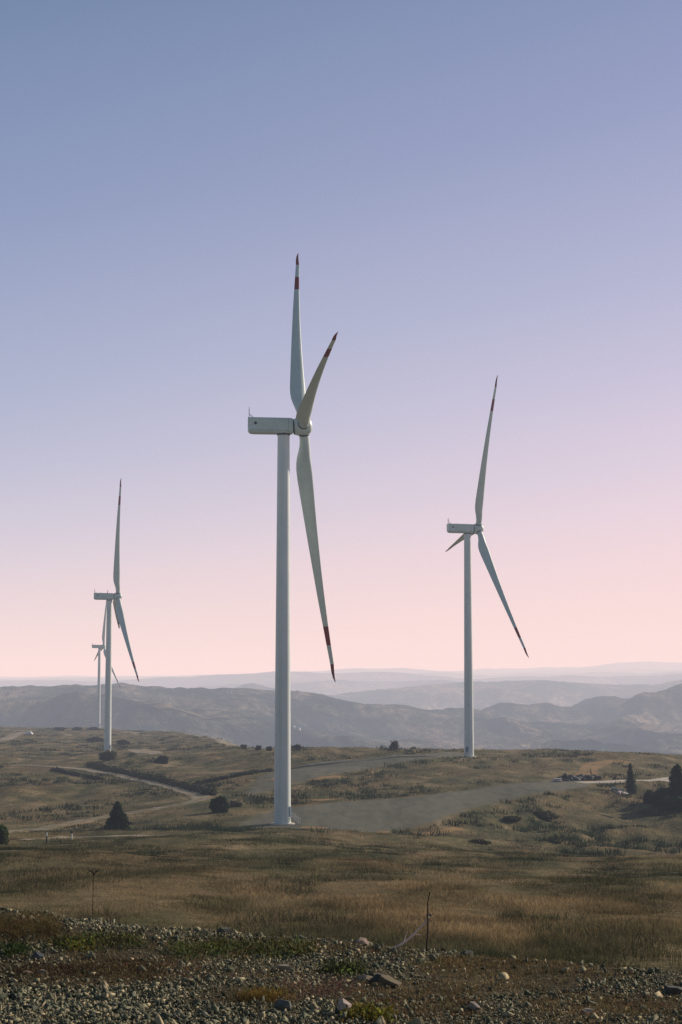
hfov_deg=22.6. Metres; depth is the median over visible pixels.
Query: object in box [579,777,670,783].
pale road
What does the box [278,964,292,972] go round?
rock
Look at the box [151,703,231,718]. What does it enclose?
field
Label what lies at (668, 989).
rock
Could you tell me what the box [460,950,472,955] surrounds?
rock
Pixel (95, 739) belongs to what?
bush
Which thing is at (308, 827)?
bare patch
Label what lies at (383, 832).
bare patch
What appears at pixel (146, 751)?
bare patch
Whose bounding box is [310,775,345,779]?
bare patch
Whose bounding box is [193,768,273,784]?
hedge
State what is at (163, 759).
bush
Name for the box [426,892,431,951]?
stake
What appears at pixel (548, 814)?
bush
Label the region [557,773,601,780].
rubble heap
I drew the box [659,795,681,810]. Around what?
bush
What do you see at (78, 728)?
bush
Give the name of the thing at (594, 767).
sand path
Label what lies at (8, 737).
hill road
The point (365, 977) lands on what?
rock
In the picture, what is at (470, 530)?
wind turbine
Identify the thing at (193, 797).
dirt track
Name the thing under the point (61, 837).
path
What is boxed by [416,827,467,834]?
bare patch
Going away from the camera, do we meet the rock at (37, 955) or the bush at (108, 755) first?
the rock at (37, 955)
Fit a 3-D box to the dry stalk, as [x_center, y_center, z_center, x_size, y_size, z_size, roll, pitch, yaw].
[-2.509,3.929,17.304,0.105,0.596,0.028,0,-6,0]
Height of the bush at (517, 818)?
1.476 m
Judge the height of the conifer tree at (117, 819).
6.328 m
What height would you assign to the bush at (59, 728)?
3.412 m
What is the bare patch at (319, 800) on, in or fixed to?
on the ground at (597, 799)
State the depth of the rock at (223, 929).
16.32 m
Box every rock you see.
[33,951,43,959]
[38,969,47,974]
[216,927,229,933]
[273,999,291,1010]
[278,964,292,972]
[337,998,351,1011]
[354,974,372,981]
[355,937,369,944]
[371,973,384,982]
[379,974,401,987]
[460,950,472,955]
[466,1001,479,1010]
[580,1008,593,1014]
[664,985,681,995]
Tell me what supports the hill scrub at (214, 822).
on the ground at (597, 799)
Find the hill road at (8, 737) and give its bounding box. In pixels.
[0,732,24,742]
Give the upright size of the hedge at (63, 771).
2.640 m
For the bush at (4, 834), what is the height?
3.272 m
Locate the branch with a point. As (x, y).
(409, 938)
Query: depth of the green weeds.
14.94 m
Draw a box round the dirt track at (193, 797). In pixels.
[8,764,213,834]
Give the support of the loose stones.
on the ground at (549, 983)
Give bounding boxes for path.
[8,835,172,840]
[572,759,630,775]
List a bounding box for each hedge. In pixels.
[48,767,102,779]
[83,759,219,795]
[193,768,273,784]
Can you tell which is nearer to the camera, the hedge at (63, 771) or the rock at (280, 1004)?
the rock at (280, 1004)
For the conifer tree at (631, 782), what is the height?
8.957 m
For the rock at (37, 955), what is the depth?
14.60 m
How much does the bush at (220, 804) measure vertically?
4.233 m
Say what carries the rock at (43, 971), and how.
on the ground at (549, 983)
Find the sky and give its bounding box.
[0,0,681,676]
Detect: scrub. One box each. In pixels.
[0,727,681,844]
[0,826,681,968]
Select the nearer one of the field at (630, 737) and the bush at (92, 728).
the bush at (92, 728)
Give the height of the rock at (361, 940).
0.097 m
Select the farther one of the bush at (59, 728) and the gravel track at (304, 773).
the bush at (59, 728)
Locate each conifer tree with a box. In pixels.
[100,801,132,829]
[623,763,636,793]
[659,763,681,808]
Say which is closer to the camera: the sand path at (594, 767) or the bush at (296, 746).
the sand path at (594, 767)
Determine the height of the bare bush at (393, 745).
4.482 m
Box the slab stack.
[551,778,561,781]
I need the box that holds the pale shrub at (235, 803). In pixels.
[229,799,244,806]
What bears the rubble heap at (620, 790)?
on the ground at (597, 799)
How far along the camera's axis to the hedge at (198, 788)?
539.73 m
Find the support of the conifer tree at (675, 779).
on the ground at (597, 799)
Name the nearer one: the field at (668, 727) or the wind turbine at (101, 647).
the wind turbine at (101, 647)
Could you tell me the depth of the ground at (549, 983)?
13.45 m
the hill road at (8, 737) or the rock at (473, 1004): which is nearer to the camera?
the rock at (473, 1004)
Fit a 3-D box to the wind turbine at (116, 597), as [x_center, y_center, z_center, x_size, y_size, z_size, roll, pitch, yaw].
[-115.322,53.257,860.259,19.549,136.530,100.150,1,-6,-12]
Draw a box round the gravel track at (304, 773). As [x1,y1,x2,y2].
[242,752,463,795]
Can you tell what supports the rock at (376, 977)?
on the ground at (549, 983)
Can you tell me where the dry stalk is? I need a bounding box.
[89,870,98,918]
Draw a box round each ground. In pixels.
[0,727,681,972]
[0,910,681,1023]
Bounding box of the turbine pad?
[234,780,592,832]
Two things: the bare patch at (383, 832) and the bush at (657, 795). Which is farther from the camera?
the bush at (657, 795)
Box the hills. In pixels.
[0,661,681,754]
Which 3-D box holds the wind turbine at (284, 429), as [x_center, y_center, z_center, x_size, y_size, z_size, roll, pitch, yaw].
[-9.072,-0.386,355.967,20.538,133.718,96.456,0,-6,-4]
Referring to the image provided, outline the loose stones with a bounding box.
[0,906,676,1023]
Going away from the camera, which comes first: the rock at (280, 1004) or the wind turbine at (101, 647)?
the rock at (280, 1004)
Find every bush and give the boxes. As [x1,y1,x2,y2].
[0,824,9,844]
[54,727,66,730]
[72,727,82,730]
[85,736,103,741]
[86,727,99,729]
[98,750,116,760]
[116,740,130,744]
[154,755,168,763]
[209,795,229,812]
[291,744,301,749]
[389,740,399,750]
[468,838,491,844]
[502,815,521,821]
[535,810,561,819]
[643,789,652,803]
[649,787,672,807]
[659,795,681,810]
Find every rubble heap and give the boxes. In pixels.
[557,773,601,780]
[610,787,630,795]
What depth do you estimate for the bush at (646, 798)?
452.80 m
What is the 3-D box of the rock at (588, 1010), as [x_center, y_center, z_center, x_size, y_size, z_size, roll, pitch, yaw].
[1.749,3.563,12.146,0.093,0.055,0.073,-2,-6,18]
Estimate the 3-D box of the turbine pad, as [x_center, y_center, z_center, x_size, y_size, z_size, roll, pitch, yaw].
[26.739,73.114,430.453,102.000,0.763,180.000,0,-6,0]
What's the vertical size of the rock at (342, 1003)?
0.136 m
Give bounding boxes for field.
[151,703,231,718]
[499,721,678,749]
[587,727,681,744]
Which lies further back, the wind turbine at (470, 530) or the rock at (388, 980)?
the wind turbine at (470, 530)
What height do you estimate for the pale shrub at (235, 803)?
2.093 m
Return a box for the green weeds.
[0,928,400,1023]
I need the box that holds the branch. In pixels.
[391,917,429,948]
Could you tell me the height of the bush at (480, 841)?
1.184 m
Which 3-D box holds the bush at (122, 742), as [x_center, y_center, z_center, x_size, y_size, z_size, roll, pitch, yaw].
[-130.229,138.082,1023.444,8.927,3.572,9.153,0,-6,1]
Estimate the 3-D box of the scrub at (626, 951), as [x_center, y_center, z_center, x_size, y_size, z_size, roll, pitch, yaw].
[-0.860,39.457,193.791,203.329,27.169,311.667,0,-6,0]
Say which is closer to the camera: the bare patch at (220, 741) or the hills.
the bare patch at (220, 741)
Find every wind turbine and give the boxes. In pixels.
[92,591,119,727]
[94,479,138,751]
[248,253,337,824]
[445,375,528,756]
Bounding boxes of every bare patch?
[125,749,163,754]
[181,733,240,746]
[300,826,327,828]
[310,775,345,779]
[311,799,339,801]
[346,830,389,833]
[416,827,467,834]
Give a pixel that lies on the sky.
(467, 194)
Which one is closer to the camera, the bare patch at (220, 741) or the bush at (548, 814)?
the bush at (548, 814)

